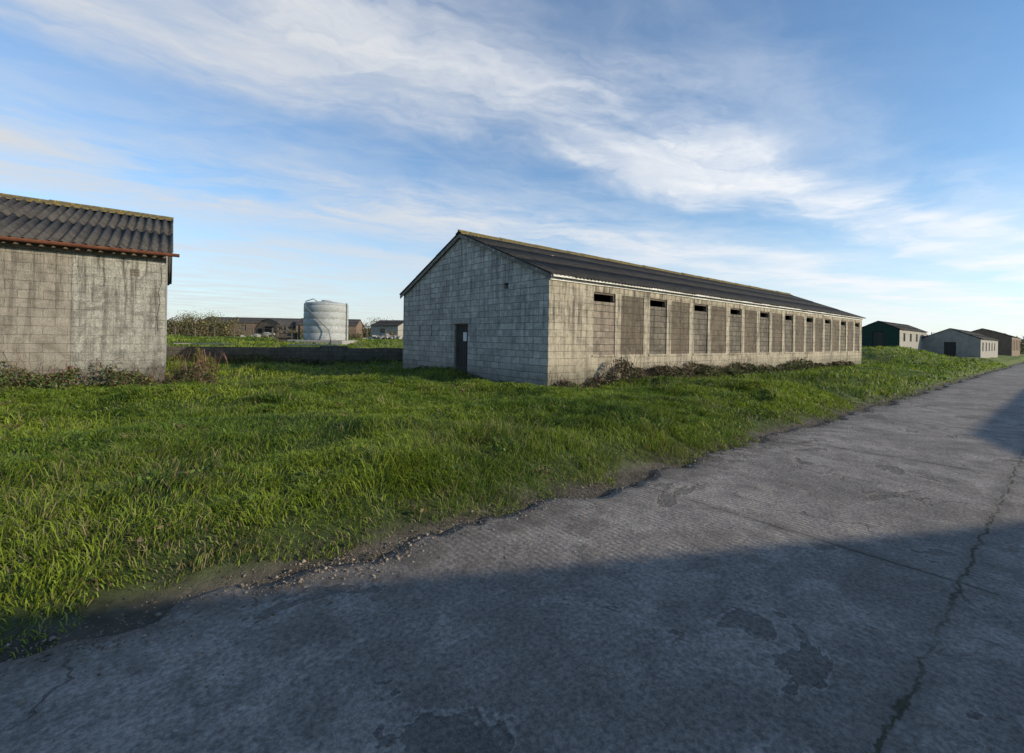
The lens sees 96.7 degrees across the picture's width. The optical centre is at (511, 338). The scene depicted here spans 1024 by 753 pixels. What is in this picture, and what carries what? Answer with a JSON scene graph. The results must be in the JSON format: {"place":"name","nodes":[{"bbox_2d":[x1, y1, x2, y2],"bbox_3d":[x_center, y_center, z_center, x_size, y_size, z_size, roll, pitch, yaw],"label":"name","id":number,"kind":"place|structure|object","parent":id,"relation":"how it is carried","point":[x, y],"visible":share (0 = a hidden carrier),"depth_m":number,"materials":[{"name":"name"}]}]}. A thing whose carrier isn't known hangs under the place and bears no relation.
{"place":"outdoors","nodes":[
{"label":"outdoors","id":0,"kind":"place"},
{"bbox_2d":[0,390,978,747],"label":"gravel","id":1,"kind":"structure","parent":0,"point":[158,614],"depth_m":3.36,"materials":[{"name":"grey gravel"}]},
{"bbox_2d":[0,362,1023,752],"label":"road","id":2,"kind":"structure","parent":0,"point":[802,590],"depth_m":2.65,"materials":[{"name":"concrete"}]},
{"bbox_2d":[0,333,1023,662],"bbox_3d":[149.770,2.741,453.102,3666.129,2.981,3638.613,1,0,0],"label":"ground","id":3,"kind":"structure","parent":0,"point":[138,595],"depth_m":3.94,"materials":[{"name":"green plant"}]},
{"bbox_2d":[0,347,169,390],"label":"bramble bush","id":4,"kind":"object","parent":3,"relation":"on","point":[64,378],"visible":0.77,"depth_m":11.40,"materials":[{"name":"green plant"}]},
{"bbox_2d":[0,193,179,385],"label":"concrete block barn","id":5,"kind":"structure","parent":3,"relation":"on","point":[82,286],"depth_m":12.20,"materials":[{"name":"grey concrete"}]},
{"bbox_2d":[148,346,232,384],"bbox_3d":[-9.411,0.832,13.215,2.131,1.254,1.548,1,0,-25],"label":"bramble bush","id":6,"kind":"object","parent":3,"relation":"on","point":[200,376],"visible":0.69,"depth_m":13.03,"materials":[{"name":"brown plant"}]},
{"bbox_2d":[171,310,222,329],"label":"hedgerow tree","id":7,"kind":"object","parent":3,"relation":"on","point":[210,319],"visible":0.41,"depth_m":75.05,"materials":[{"name":"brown plant"}]},
{"bbox_2d":[171,344,225,374],"bbox_3d":[-10.650,0.680,15.971,1.419,1.382,4.373,1,0,-22],"label":"bush","id":8,"kind":"object","parent":3,"relation":"on","point":[208,358],"visible":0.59,"depth_m":15.29,"materials":[{"name":"brown plant"}]},
{"bbox_2d":[167,315,243,336],"bbox_3d":[-56.845,-2.113,62.829,36.960,3.687,4.319,1,0,-6],"label":"hedge","id":9,"kind":"object","parent":3,"relation":"on","point":[188,325],"visible":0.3,"depth_m":63.38,"materials":[{"name":"green plant"}]},
{"bbox_2d":[200,317,300,334],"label":"long low barn","id":10,"kind":"structure","parent":3,"relation":"on","point":[247,324],"depth_m":85.29,"materials":[{"name":"brown brick"}]},
{"bbox_2d":[240,332,274,337],"bbox_3d":[-27.753,-0.266,51.977,7.465,0.973,3.290,1,0,0],"label":"rubble pile","id":11,"kind":"object","parent":3,"relation":"on","point":[266,333],"visible":0.17,"depth_m":51.17,"materials":[{"name":"concrete"}]},
{"bbox_2d":[254,319,297,336],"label":"nissen hut","id":12,"kind":"object","parent":3,"relation":"on","point":[267,325],"visible":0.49,"depth_m":70.35,"materials":[{"name":"grey metal"}]},
{"bbox_2d":[258,326,279,336],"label":"door and windows","id":13,"kind":"structure","parent":12,"relation":"in","point":[267,328],"depth_m":70.12,"materials":[{"name":"black"}]},
{"bbox_2d":[255,331,297,338],"bbox_3d":[-22.151,-0.261,43.977,7.275,0.980,3.112,1,0,0],"label":"rubble pile","id":14,"kind":"object","parent":3,"relation":"on","point":[266,336],"visible":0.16,"depth_m":43.30,"materials":[{"name":"grey stone"}]},
{"bbox_2d":[166,353,388,365],"bbox_3d":[-12.656,0.915,22.061,12.974,0.815,1.039,1,0,-15],"label":"weed patch","id":15,"kind":"object","parent":3,"relation":"on","point":[267,357],"visible":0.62,"depth_m":22.16,"materials":[{"name":"green plant"}]},
{"bbox_2d":[166,344,402,363],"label":"wall courses","id":16,"kind":"object","parent":3,"relation":"on","point":[329,353],"depth_m":23.12,"materials":[{"name":"grey concrete"}]},
{"bbox_2d":[174,343,336,345],"bbox_3d":[-12.600,0.285,22.687,7.300,0.045,0.260,1,0,-15],"label":"coping","id":17,"kind":"object","parent":16,"relation":"on","point":[231,344],"visible":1,"depth_m":22.25,"materials":[{"name":"concrete"}]},
{"bbox_2d":[167,327,402,339],"bbox_3d":[-16.105,-0.107,42.297,35.886,1.735,0.112,1,0,-4],"label":"post and wire fence","id":18,"kind":"object","parent":3,"relation":"on","point":[214,333],"visible":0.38,"depth_m":41.66,"materials":[{"name":"brown wood"}]},
{"bbox_2d":[275,299,360,344],"bbox_3d":[-14.959,-1.078,34.933,5.350,3.835,4.133,1,0,0],"label":"water tank","id":19,"kind":"object","parent":3,"relation":"on","point":[325,321],"visible":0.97,"depth_m":33.69,"materials":[{"name":"grey metal"}]},
{"bbox_2d":[295,318,363,338],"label":"brown barn","id":20,"kind":"structure","parent":3,"relation":"on","point":[355,326],"depth_m":72.05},
{"bbox_2d":[274,329,402,338],"bbox_3d":[-18.114,-0.372,55.785,24.694,1.577,3.177,1,0,6],"label":"hedge","id":21,"kind":"object","parent":3,"relation":"on","point":[351,335],"visible":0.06,"depth_m":55.75,"materials":[{"name":"green plant"}]},
{"bbox_2d":[363,329,370,337],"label":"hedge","id":22,"kind":"object","parent":3,"relation":"on","point":[368,334],"visible":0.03,"depth_m":93.81,"materials":[{"name":"green plant"}]},
{"bbox_2d":[362,316,391,332],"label":"hedgerow tree","id":23,"kind":"object","parent":3,"relation":"on","point":[366,326],"visible":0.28,"depth_m":77.16,"materials":[{"name":"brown plant"}]},
{"bbox_2d":[362,333,401,339],"bbox_3d":[-12.440,-0.043,45.962,9.191,0.975,3.646,1,0,0],"label":"rubble pile","id":24,"kind":"object","parent":3,"relation":"on","point":[389,337],"visible":0.38,"depth_m":45.65,"materials":[{"name":"concrete"}]},
{"bbox_2d":[370,320,402,336],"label":"outbuilding","id":25,"kind":"structure","parent":3,"relation":"on","point":[379,327],"depth_m":65.61,"materials":[{"name":"white paint"}]},
{"bbox_2d":[403,365,517,382],"bbox_3d":[-2.309,1.363,17.843,0.461,0.552,8.433,1,0,-39],"label":"nettle patch","id":26,"kind":"object","parent":3,"relation":"on","point":[457,370],"visible":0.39,"depth_m":17.27,"materials":[{"name":"green plant"}]},
{"bbox_2d":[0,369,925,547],"bbox_3d":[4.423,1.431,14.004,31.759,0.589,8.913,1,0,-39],"label":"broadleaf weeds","id":27,"kind":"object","parent":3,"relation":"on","point":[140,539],"visible":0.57,"depth_m":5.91,"materials":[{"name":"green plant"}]},
{"bbox_2d":[6,393,922,743],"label":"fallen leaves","id":28,"kind":"object","parent":3,"relation":"on","point":[376,553],"visible":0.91,"depth_m":3.45,"materials":[{"name":"brown plant"}]},
{"bbox_2d":[549,370,618,388],"bbox_3d":[2.300,1.321,14.546,2.756,0.685,1.138,1,0,-39],"label":"bramble bush","id":29,"kind":"object","parent":3,"relation":"on","point":[565,383],"visible":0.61,"depth_m":14.35,"materials":[{"name":"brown plant"}]},
{"bbox_2d":[171,323,1023,347],"bbox_3d":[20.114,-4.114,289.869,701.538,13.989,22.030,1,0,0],"label":"distant treeline","id":30,"kind":"object","parent":3,"relation":"on","point":[1021,342],"depth_m":287.42,"materials":[{"name":"green plant"}]},
{"bbox_2d":[399,229,865,386],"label":"concrete block barn","id":31,"kind":"structure","parent":3,"relation":"on","point":[494,309],"depth_m":17.77,"materials":[{"name":"grey concrete"}]},
{"bbox_2d":[457,325,467,372],"bbox_3d":[-1.908,0.519,17.783,0.065,2.100,0.820,1,0,-39],"label":"door","id":32,"kind":"structure","parent":31,"relation":"in","point":[462,346],"depth_m":17.80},
{"bbox_2d":[599,354,698,382],"bbox_3d":[5.240,1.034,16.873,5.843,1.232,1.812,1,0,-41],"label":"bramble bush","id":33,"kind":"object","parent":3,"relation":"on","point":[664,370],"visible":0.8,"depth_m":15.99,"materials":[{"name":"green plant"}]},
{"bbox_2d":[684,354,763,378],"bbox_3d":[8.950,1.141,19.768,7.068,1.147,1.998,1,0,-39],"label":"bramble bush","id":34,"kind":"object","parent":3,"relation":"on","point":[707,370],"visible":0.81,"depth_m":19.24,"materials":[{"name":"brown plant"}]},
{"bbox_2d":[758,357,818,372],"bbox_3d":[14.591,1.453,24.413,8.290,0.887,1.262,1,0,-39],"label":"bramble bush","id":35,"kind":"object","parent":3,"relation":"on","point":[796,364],"visible":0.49,"depth_m":24.65,"materials":[{"name":"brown plant"}]},
{"bbox_2d":[811,359,855,367],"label":"bramble bush","id":36,"kind":"object","parent":3,"relation":"on","point":[840,363],"visible":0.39,"depth_m":29.64,"materials":[{"name":"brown plant"}]},
{"bbox_2d":[862,321,928,349],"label":"green fronted shed","id":37,"kind":"structure","parent":3,"relation":"on","point":[880,333],"depth_m":48.24,"materials":[{"name":"green paint"}]},
{"bbox_2d":[872,332,883,346],"bbox_3d":[38.596,0.292,47.939,0.050,2.090,0.990,1,0,-39],"label":"door","id":38,"kind":"structure","parent":37,"relation":"in","point":[878,337],"depth_m":47.92,"materials":[{"name":"grey metal"}]},
{"bbox_2d":[922,328,999,357],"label":"block shed","id":39,"kind":"structure","parent":3,"relation":"on","point":[955,342],"depth_m":52.07,"materials":[{"name":"grey concrete"}]},
{"bbox_2d":[944,342,955,356],"bbox_3d":[50.039,1.431,51.983,0.050,2.090,0.990,1,0,-39],"label":"door","id":40,"kind":"structure","parent":39,"relation":"in","point":[949,347],"depth_m":51.94,"materials":[{"name":"grey metal"}]},
{"bbox_2d":[971,328,1021,355],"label":"block shed","id":41,"kind":"structure","parent":3,"relation":"on","point":[1008,345],"depth_m":67.04,"materials":[{"name":"grey concrete"}]},
{"bbox_2d":[1020,346,1023,353],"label":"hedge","id":42,"kind":"object","parent":3,"relation":"on","point":[1021,350],"visible":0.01,"depth_m":91.23,"materials":[{"name":"green plant"}]},
{"bbox_2d":[0,0,1023,343],"label":"sky","id":43,"kind":"structure","parent":0,"point":[863,158],"materials":[{"name":"blue"}]}
]}

